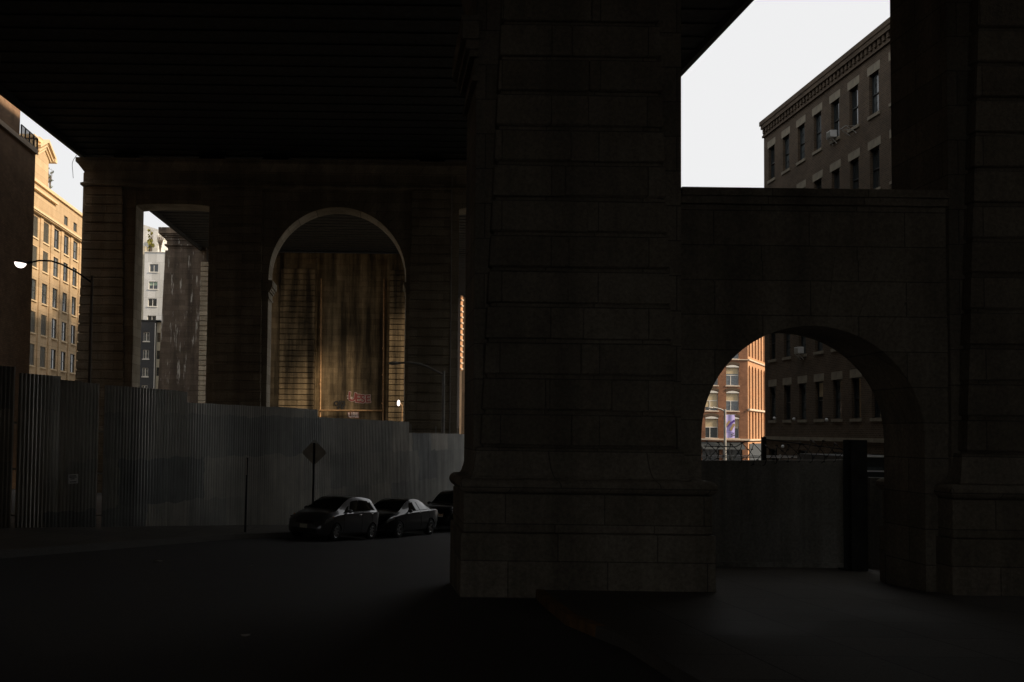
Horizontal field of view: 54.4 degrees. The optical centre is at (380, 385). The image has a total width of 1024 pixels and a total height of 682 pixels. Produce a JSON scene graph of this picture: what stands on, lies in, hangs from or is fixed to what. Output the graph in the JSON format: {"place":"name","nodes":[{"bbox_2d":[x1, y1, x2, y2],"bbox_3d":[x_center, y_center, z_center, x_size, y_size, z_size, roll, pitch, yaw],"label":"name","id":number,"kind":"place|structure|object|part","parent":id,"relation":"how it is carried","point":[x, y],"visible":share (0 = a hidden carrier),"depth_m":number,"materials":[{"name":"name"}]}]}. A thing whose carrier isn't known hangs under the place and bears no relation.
{"place":"outdoors","nodes":[
{"label":"outdoors","id":0,"kind":"place"},
{"bbox_2d":[0,513,289,549],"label":"sidewalk","id":1,"kind":"structure","parent":0,"point":[12,537],"depth_m":28.01,"materials":[{"name":"concrete"}]},
{"bbox_2d":[0,366,463,527],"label":"corrugated fence","id":2,"kind":"object","parent":1,"relation":"on","point":[172,458],"visible":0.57,"depth_m":34.01,"materials":[{"name":"metal"}]},
{"bbox_2d":[68,474,77,483],"bbox_3d":[-9.225,2.788,29.476,0.015,0.280,0.380,-1,-3,29],"label":"notice sign","id":3,"kind":"object","parent":2,"relation":"attached to","point":[72,478],"visible":1,"depth_m":29.44,"materials":[{"name":"white"}]},
{"bbox_2d":[244,458,247,531],"bbox_3d":[-4.505,3.717,32.892,0.100,2.634,0.350,1,-3,0],"label":"sign post","id":4,"kind":"object","parent":1,"relation":"on","point":[246,487],"visible":0.78,"depth_m":32.83,"materials":[{"name":"black metal"}]},
{"bbox_2d":[302,440,325,502],"bbox_3d":[-2.633,3.898,38.429,0.920,3.589,0.097,1,-3,0],"label":"road sign","id":5,"kind":"object","parent":1,"relation":"on","point":[314,452],"visible":0.87,"depth_m":38.51,"materials":[{"name":"black metal"}]},
{"bbox_2d":[0,490,673,681],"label":"street","id":6,"kind":"structure","parent":0,"point":[376,608],"depth_m":14.57,"materials":[{"name":"grey asphalt"}]},
{"bbox_2d":[14,260,92,382],"bbox_3d":[-15.104,-0.130,45.040,3.738,11.362,0.322,1,-3,0],"label":"street lamp","id":7,"kind":"object","parent":6,"relation":"on","point":[20,263],"visible":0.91,"depth_m":45.15,"materials":[{"name":"black metal"}]},
{"bbox_2d":[0,525,449,558],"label":"curb","id":8,"kind":"structure","parent":6,"relation":"on","point":[29,551],"depth_m":26.00,"materials":[{"name":"concrete"}]},
{"bbox_2d":[288,495,378,540],"bbox_3d":[-1.677,4.671,35.124,2.020,1.542,3.900,1,-6,29],"label":"parked car","id":9,"kind":"object","parent":6,"relation":"on","point":[333,517],"visible":1,"depth_m":34.35,"materials":[{"name":"grey paint"}]},
{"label":"side window","id":10,"kind":"part","parent":9,"relation":"part of","materials":[{"name":"black glass"}]},
{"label":"side window","id":11,"kind":"part","parent":9,"relation":"part of","materials":[{"name":"black glass"}]},
{"bbox_2d":[360,498,437,537],"bbox_3d":[0.613,5.233,39.442,2.107,1.483,4.710,-1,-5,29],"label":"parked car","id":12,"kind":"object","parent":6,"relation":"on","point":[398,517],"visible":0.73,"depth_m":38.74,"materials":[{"name":"black paint"}]},
{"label":"side window","id":13,"kind":"part","parent":12,"relation":"part of","materials":[{"name":"black glass"}]},
{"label":"side window","id":14,"kind":"part","parent":12,"relation":"part of","materials":[{"name":"grey glass"}]},
{"bbox_2d":[388,361,444,433],"bbox_3d":[2.097,3.153,57.919,3.470,9.182,0.380,1,-3,0],"label":"street lamp","id":15,"kind":"object","parent":6,"relation":"on","point":[443,399],"visible":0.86,"depth_m":57.98,"materials":[{"name":"metal"}]},
{"bbox_2d":[426,490,452,525],"bbox_3d":[3.377,5.604,44.593,2.214,1.792,4.810,-2,-6,29],"label":"parked car","id":16,"kind":"object","parent":6,"relation":"on","point":[442,502],"visible":0.24,"depth_m":42.98,"materials":[{"name":"black paint"}]},
{"bbox_2d":[536,589,605,636],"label":"curb","id":17,"kind":"structure","parent":6,"relation":"on","point":[562,613],"depth_m":15.40,"materials":[{"name":"orange paint"}]},
{"bbox_2d":[449,0,717,597],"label":"stone pier","id":18,"kind":"structure","parent":6,"relation":"on","point":[572,474],"depth_m":19.11,"materials":[{"name":"stone"}]},
{"bbox_2d":[452,0,478,116],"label":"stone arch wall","id":19,"kind":"structure","parent":18,"relation":"attached to","point":[465,70],"depth_m":20.00,"materials":[{"name":"stone"}]},
{"bbox_2d":[595,626,714,681],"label":"curb","id":20,"kind":"structure","parent":6,"relation":"on","point":[670,667],"depth_m":11.98,"materials":[{"name":"concrete"}]},
{"bbox_2d":[701,454,796,459],"bbox_3d":[15.681,4.637,41.870,6.254,3.522,0.092,1,-3,0],"label":"pipe rail","id":21,"kind":"object","parent":6,"relation":"on","point":[779,456],"visible":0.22,"depth_m":41.90,"materials":[{"name":"grey metal"}]},
{"bbox_2d":[797,453,883,476],"bbox_3d":[17.348,4.067,35.336,2.687,3.207,5.060,1,-3,0],"label":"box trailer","id":22,"kind":"object","parent":6,"relation":"on","point":[875,465],"depth_m":32.93,"materials":[{"name":"grey metal"}]},
{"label":"window","id":23,"kind":"part","parent":22,"relation":"part of","materials":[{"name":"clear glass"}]},
{"bbox_2d":[20,0,889,228],"label":"sky","id":24,"kind":"structure","parent":0,"point":[774,48],"materials":[{"name":"white"}]},
{"bbox_2d":[545,586,1023,681],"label":"sidewalk","id":25,"kind":"structure","parent":0,"point":[771,634],"depth_m":13.91,"materials":[{"name":"concrete"}]},
{"bbox_2d":[716,566,905,587],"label":"sidewalk","id":26,"kind":"structure","parent":0,"point":[781,577],"depth_m":21.80,"materials":[{"name":"concrete"}]},
{"bbox_2d":[701,460,883,568],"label":"concrete wall","id":27,"kind":"structure","parent":26,"relation":"on","point":[779,513],"depth_m":24.68,"materials":[{"name":"grey concrete"}]},
{"bbox_2d":[701,440,842,465],"bbox_3d":[9.559,1.698,24.874,4.467,0.706,0.635,1,-3,0],"label":"razor wire","id":28,"kind":"object","parent":27,"relation":"attached to","point":[730,444],"visible":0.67,"depth_m":24.72,"materials":[{"name":"black metal"}]},
{"bbox_2d":[704,437,842,459],"bbox_3d":[9.937,3.001,24.945,3.577,3.394,0.245,1,-3,-2],"label":"wire post","id":29,"kind":"object","parent":27,"relation":"on","point":[763,444],"visible":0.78,"depth_m":25.02,"materials":[{"name":"black metal"}]},
{"bbox_2d":[838,440,873,571],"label":"steel column","id":30,"kind":"structure","parent":26,"relation":"on","point":[855,508],"depth_m":23.83,"materials":[{"name":"black metal"}]},
{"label":"yard","id":31,"kind":"structure","parent":0,"visible":0},
{"bbox_2d":[22,134,81,380],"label":"beige building","id":32,"kind":"structure","parent":31,"relation":"on","point":[57,237],"depth_m":115.84,"materials":[{"name":"brick"}]},
{"bbox_2d":[31,279,37,302],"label":"window","id":33,"kind":"structure","parent":32,"relation":"in","point":[33,281],"depth_m":109.72,"materials":[{"name":"grey glass"}]},
{"bbox_2d":[42,283,48,306],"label":"window","id":34,"kind":"structure","parent":32,"relation":"in","point":[44,287],"depth_m":113.29,"materials":[{"name":"grey glass"}]},
{"bbox_2d":[48,168,53,188],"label":"rooftop shrub","id":35,"kind":"object","parent":32,"relation":"on","point":[50,180],"visible":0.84,"depth_m":123.15,"materials":[{"name":"green plant"}]},
{"bbox_2d":[50,349,56,370],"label":"window","id":36,"kind":"structure","parent":32,"relation":"in","point":[52,350],"depth_m":116.74,"materials":[{"name":"grey glass"}]},
{"bbox_2d":[51,318,57,340],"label":"window","id":37,"kind":"structure","parent":32,"relation":"in","point":[53,334],"depth_m":116.94,"materials":[{"name":"grey glass"}]},
{"bbox_2d":[52,288,58,310],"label":"window","id":38,"kind":"structure","parent":32,"relation":"in","point":[54,297],"depth_m":117.13,"materials":[{"name":"grey glass"}]},
{"bbox_2d":[53,257,59,279],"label":"window","id":39,"kind":"structure","parent":32,"relation":"in","point":[55,259],"depth_m":117.23,"materials":[{"name":"grey glass"}]},
{"bbox_2d":[54,229,59,251],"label":"window","id":40,"kind":"structure","parent":32,"relation":"in","point":[55,231],"depth_m":117.26,"materials":[{"name":"grey glass"}]},
{"bbox_2d":[60,352,66,372],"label":"window","id":41,"kind":"structure","parent":32,"relation":"in","point":[62,353],"depth_m":120.60,"materials":[{"name":"grey glass"}]},
{"bbox_2d":[61,322,66,342],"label":"window","id":42,"kind":"structure","parent":32,"relation":"in","point":[63,324],"depth_m":120.77,"materials":[{"name":"grey glass"}]},
{"bbox_2d":[62,293,67,313],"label":"window","id":43,"kind":"structure","parent":32,"relation":"in","point":[64,295],"depth_m":120.83,"materials":[{"name":"grey glass"}]},
{"bbox_2d":[63,262,68,284],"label":"window","id":44,"kind":"structure","parent":32,"relation":"in","point":[64,268],"depth_m":120.90,"materials":[{"name":"grey glass"}]},
{"bbox_2d":[64,235,69,257],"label":"window","id":45,"kind":"structure","parent":32,"relation":"in","point":[65,237],"depth_m":121.16,"materials":[{"name":"grey glass"}]},
{"bbox_2d":[70,354,74,373],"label":"window","id":46,"kind":"structure","parent":32,"relation":"in","point":[71,355],"depth_m":124.27,"materials":[{"name":"grey glass"}]},
{"bbox_2d":[71,325,75,345],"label":"window","id":47,"kind":"structure","parent":32,"relation":"in","point":[72,327],"depth_m":124.51,"materials":[{"name":"grey glass"}]},
{"bbox_2d":[71,297,76,317],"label":"window","id":48,"kind":"structure","parent":32,"relation":"in","point":[73,299],"depth_m":124.73,"materials":[{"name":"grey glass"}]},
{"bbox_2d":[72,268,77,288],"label":"window","id":49,"kind":"structure","parent":32,"relation":"in","point":[74,274],"depth_m":124.80,"materials":[{"name":"grey glass"}]},
{"bbox_2d":[73,241,78,262],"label":"window","id":50,"kind":"structure","parent":32,"relation":"in","point":[74,243],"depth_m":124.88,"materials":[{"name":"grey glass"}]},
{"bbox_2d":[140,320,161,388],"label":"grey building","id":51,"kind":"structure","parent":31,"relation":"on","point":[150,350],"depth_m":150.41,"materials":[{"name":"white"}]},
{"bbox_2d":[141,368,148,376],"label":"window","id":52,"kind":"structure","parent":51,"relation":"in","point":[144,370],"depth_m":150.30,"materials":[{"name":"white glass"}]},
{"bbox_2d":[142,350,148,359],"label":"window","id":53,"kind":"structure","parent":51,"relation":"in","point":[145,352],"depth_m":150.45,"materials":[{"name":"white glass"}]},
{"bbox_2d":[143,332,149,341],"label":"window","id":54,"kind":"structure","parent":51,"relation":"in","point":[146,334],"depth_m":150.56,"materials":[{"name":"white glass"}]},
{"bbox_2d":[141,225,167,319],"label":"white building","id":55,"kind":"structure","parent":31,"relation":"on","point":[153,277],"depth_m":171.05,"materials":[{"name":"white paint"}]},
{"bbox_2d":[147,229,154,251],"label":"rooftop tree","id":56,"kind":"object","parent":55,"relation":"on","point":[150,244],"visible":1,"depth_m":172.65,"materials":[{"name":"green plant"}]},
{"bbox_2d":[147,299,156,306],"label":"window","id":57,"kind":"structure","parent":55,"relation":"in","point":[151,302],"depth_m":170.98,"materials":[{"name":"white"}]},
{"bbox_2d":[148,316,155,319],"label":"window","id":58,"kind":"structure","parent":55,"relation":"in","point":[149,317],"depth_m":170.90,"materials":[{"name":"white"}]},
{"bbox_2d":[148,282,157,289],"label":"window","id":59,"kind":"structure","parent":55,"relation":"in","point":[152,285],"depth_m":171.11,"materials":[{"name":"white"}]},
{"bbox_2d":[149,264,158,272],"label":"window","id":60,"kind":"structure","parent":55,"relation":"in","point":[153,267],"depth_m":171.23,"materials":[{"name":"white"}]},
{"bbox_2d":[157,234,164,251],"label":"rooftop shrub","id":61,"kind":"object","parent":55,"relation":"on","point":[160,242],"visible":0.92,"depth_m":172.60,"materials":[{"name":"brown plant"}]},
{"bbox_2d":[158,227,208,402],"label":"stone pier","id":62,"kind":"structure","parent":31,"relation":"on","point":[182,358],"depth_m":114.37,"materials":[{"name":"stone"}]},
{"bbox_2d":[75,153,466,492],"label":"stone arch pier","id":63,"kind":"structure","parent":31,"relation":"on","point":[260,211],"depth_m":68.35,"materials":[{"name":"stone"}]},
{"bbox_2d":[0,0,753,298],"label":"bridge deck","id":64,"kind":"structure","parent":63,"relation":"on","point":[360,80],"depth_m":52.66,"materials":[{"name":"black metal"}]},
{"bbox_2d":[449,176,452,433],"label":"downpipe","id":65,"kind":"object","parent":63,"relation":"attached to","point":[450,303],"visible":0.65,"depth_m":68.04,"materials":[{"name":"metal"}]},
{"bbox_2d":[270,253,404,420],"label":"stone pier","id":66,"kind":"structure","parent":31,"relation":"on","point":[352,338],"depth_m":115.08,"materials":[{"name":"orange stone"}]},
{"bbox_2d":[319,278,384,420],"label":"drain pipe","id":67,"kind":"object","parent":66,"relation":"attached to","point":[320,356],"visible":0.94,"depth_m":114.96,"materials":[{"name":"brown metal"}]},
{"bbox_2d":[457,295,464,433],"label":"brick building","id":68,"kind":"structure","parent":31,"relation":"on","point":[461,365],"depth_m":152.05,"materials":[{"name":"brick"}]},
{"bbox_2d":[708,407,726,459],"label":"street lamp","id":69,"kind":"object","parent":31,"relation":"on","point":[724,410],"visible":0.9,"depth_m":87.86,"materials":[{"name":"metal"}]},
{"bbox_2d":[726,414,734,437],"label":"banner","id":70,"kind":"object","parent":69,"relation":"attached to","point":[730,426],"visible":0.93,"depth_m":143.68,"materials":[{"name":"purple fabric"}]},
{"bbox_2d":[701,336,764,459],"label":"brick building","id":71,"kind":"structure","parent":31,"relation":"on","point":[738,390],"depth_m":145.25,"materials":[{"name":"orange brick"}]},
{"bbox_2d":[702,449,718,459],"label":"window","id":72,"kind":"structure","parent":71,"relation":"in","point":[709,451],"depth_m":144.93,"materials":[{"name":"grey"}]},
{"bbox_2d":[705,413,718,438],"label":"window","id":73,"kind":"structure","parent":71,"relation":"in","point":[711,423],"depth_m":145.08,"materials":[{"name":"white glass"}]},
{"bbox_2d":[705,387,718,411],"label":"window","id":74,"kind":"structure","parent":71,"relation":"in","point":[712,401],"depth_m":145.25,"materials":[{"name":"white glass"}]},
{"bbox_2d":[725,388,739,411],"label":"window","id":75,"kind":"structure","parent":71,"relation":"in","point":[731,396],"depth_m":145.25,"materials":[{"name":"white glass"}]},
{"bbox_2d":[725,362,739,386],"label":"window","id":76,"kind":"structure","parent":71,"relation":"in","point":[731,370],"depth_m":145.43,"materials":[{"name":"white glass"}]},
{"bbox_2d":[723,449,741,459],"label":"window","id":77,"kind":"structure","parent":71,"relation":"in","point":[731,451],"depth_m":144.97,"materials":[{"name":"grey glass"}]},
{"bbox_2d":[726,413,739,438],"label":"window","id":78,"kind":"structure","parent":71,"relation":"in","point":[736,419],"depth_m":145.08,"materials":[{"name":"white glass"}]},
{"bbox_3d":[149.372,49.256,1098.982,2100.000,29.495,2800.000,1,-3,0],"label":"ground","id":79,"kind":"structure","parent":0,"visible":0},
{"bbox_2d":[0,95,37,488],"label":"brick building","id":80,"kind":"structure","parent":79,"relation":"on","point":[18,151],"depth_m":63.40,"materials":[{"name":"brick"}]},
{"bbox_2d":[681,187,949,591],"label":"stone arch wall","id":81,"kind":"structure","parent":79,"relation":"on","point":[856,278],"depth_m":19.50,"materials":[{"name":"stone"}]},
{"bbox_2d":[759,17,891,459],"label":"brick building","id":82,"kind":"structure","parent":79,"relation":"on","point":[815,386],"depth_m":52.61,"materials":[{"name":"brown brick"}]},
{"bbox_2d":[767,137,775,183],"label":"window","id":83,"kind":"structure","parent":82,"relation":"in","point":[772,141],"depth_m":60.67,"materials":[{"name":"grey glass"}]},
{"bbox_2d":[768,334,775,362],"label":"window","id":84,"kind":"structure","parent":82,"relation":"in","point":[773,335],"depth_m":60.28,"materials":[{"name":"grey glass"}]},
{"bbox_2d":[768,379,776,422],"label":"window","id":85,"kind":"structure","parent":82,"relation":"in","point":[773,382],"depth_m":60.04,"materials":[{"name":"grey glass"}]},
{"bbox_2d":[771,449,776,459],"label":"window","id":86,"kind":"structure","parent":82,"relation":"in","point":[773,450],"depth_m":59.98,"materials":[{"name":"grey glass"}]},
{"bbox_2d":[781,126,789,174],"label":"window","id":87,"kind":"structure","parent":82,"relation":"in","point":[787,130],"depth_m":58.59,"materials":[{"name":"grey glass"}]},
{"bbox_2d":[782,334,790,359],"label":"window","id":88,"kind":"structure","parent":82,"relation":"in","point":[788,356],"depth_m":58.09,"materials":[{"name":"grey glass"}]},
{"bbox_2d":[782,377,791,422],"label":"window","id":89,"kind":"structure","parent":82,"relation":"in","point":[786,381],"depth_m":57.85,"materials":[{"name":"grey glass"}]},
{"bbox_2d":[794,347,803,359],"bbox_3d":[23.687,-1.838,55.703,0.366,0.713,0.552,1,-3,0],"label":"air conditioner","id":90,"kind":"object","parent":82,"relation":"attached to","point":[799,350],"visible":1,"depth_m":55.48,"materials":[{"name":"white plastic"}]},
{"bbox_2d":[796,114,805,165],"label":"window","id":91,"kind":"structure","parent":82,"relation":"in","point":[800,121],"depth_m":56.40,"materials":[{"name":"grey glass"}]},
{"bbox_2d":[796,179,805,187],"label":"window","id":92,"kind":"structure","parent":82,"relation":"in","point":[802,184],"depth_m":55.93,"materials":[{"name":"grey"}]},
{"bbox_2d":[797,336,806,357],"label":"window","id":93,"kind":"structure","parent":82,"relation":"in","point":[803,339],"depth_m":55.89,"materials":[{"name":"grey glass"}]},
{"bbox_2d":[797,375,806,421],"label":"window","id":94,"kind":"structure","parent":82,"relation":"in","point":[801,379],"depth_m":55.80,"materials":[{"name":"grey glass"}]},
{"bbox_2d":[812,102,821,155],"bbox_3d":[24.121,-14.125,54.131,0.290,2.630,1.240,1,-3,0],"label":"window","id":95,"kind":"structure","parent":82,"relation":"in","point":[818,108],"depth_m":54.34,"materials":[{"name":"grey"}]},
{"bbox_2d":[812,169,822,187],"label":"window","id":96,"kind":"structure","parent":82,"relation":"in","point":[818,175],"depth_m":54.11,"materials":[{"name":"grey stone"}]},
{"bbox_2d":[813,341,823,354],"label":"window","id":97,"kind":"structure","parent":82,"relation":"in","point":[820,345],"depth_m":53.75,"materials":[{"name":"grey glass"}]},
{"bbox_2d":[813,373,823,421],"bbox_3d":[23.928,0.659,53.486,0.290,2.630,1.240,1,-3,0],"label":"window","id":98,"kind":"structure","parent":82,"relation":"in","point":[817,377],"depth_m":53.68,"materials":[{"name":"grey glass"}]},
{"bbox_2d":[826,130,836,144],"bbox_3d":[23.833,-13.110,51.991,0.366,0.713,0.552,1,-3,0],"label":"air conditioner","id":99,"kind":"object","parent":82,"relation":"attached to","point":[831,134],"visible":1,"depth_m":51.77,"materials":[{"name":"white plastic"}]},
{"bbox_2d":[829,89,839,144],"bbox_3d":[24.122,-14.217,52.033,0.290,2.630,1.240,1,-3,0],"label":"window","id":100,"kind":"structure","parent":82,"relation":"in","point":[836,95],"depth_m":52.20,"materials":[{"name":"grey glass"}]},
{"bbox_2d":[830,159,840,188],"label":"window","id":101,"kind":"structure","parent":82,"relation":"in","point":[837,164],"depth_m":52.08,"materials":[{"name":"grey glass"}]},
{"bbox_2d":[831,371,842,421],"bbox_3d":[23.930,0.568,51.388,0.290,2.630,1.240,1,-3,0],"label":"window","id":102,"kind":"structure","parent":82,"relation":"in","point":[834,375],"depth_m":51.56,"materials":[{"name":"grey glass"}]},
{"bbox_2d":[840,125,856,136],"bbox_3d":[23.731,-12.939,49.926,0.563,0.397,0.642,1,-3,0],"label":"wall bracket","id":103,"kind":"object","parent":82,"relation":"attached to","point":[847,129],"depth_m":50.01,"materials":[{"name":"metal"}]},
{"bbox_2d":[847,75,858,132],"bbox_3d":[24.123,-14.306,49.985,0.290,2.630,1.240,1,-3,0],"label":"window","id":104,"kind":"structure","parent":82,"relation":"in","point":[855,81],"depth_m":50.20,"materials":[{"name":"grey"}]},
{"bbox_2d":[848,147,859,188],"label":"window","id":105,"kind":"structure","parent":82,"relation":"in","point":[855,153],"depth_m":50.00,"materials":[{"name":"grey"}]},
{"bbox_2d":[850,369,861,421],"bbox_3d":[23.931,0.478,49.340,0.290,2.630,1.240,1,-3,0],"label":"window","id":106,"kind":"structure","parent":82,"relation":"in","point":[854,373],"depth_m":49.50,"materials":[{"name":"grey glass"}]},
{"bbox_2d":[867,60,879,120],"bbox_3d":[24.124,-14.396,47.937,0.290,2.630,1.240,1,-3,0],"label":"window","id":107,"kind":"structure","parent":82,"relation":"in","point":[875,78],"depth_m":48.10,"materials":[{"name":"grey glass"}]},
{"bbox_2d":[868,135,880,188],"bbox_3d":[24.076,-10.699,47.776,0.290,2.630,1.240,1,-3,0],"label":"window","id":108,"kind":"structure","parent":82,"relation":"in","point":[875,142],"depth_m":47.97,"materials":[{"name":"grey glass"}]},
{"bbox_2d":[870,398,881,420],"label":"window","id":109,"kind":"structure","parent":82,"relation":"in","point":[878,417],"depth_m":47.54,"materials":[{"name":"grey"}]},
{"bbox_2d":[875,0,1023,595],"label":"stone pier","id":110,"kind":"structure","parent":79,"relation":"on","point":[957,98],"depth_m":19.23,"materials":[{"name":"stone"}]}
]}

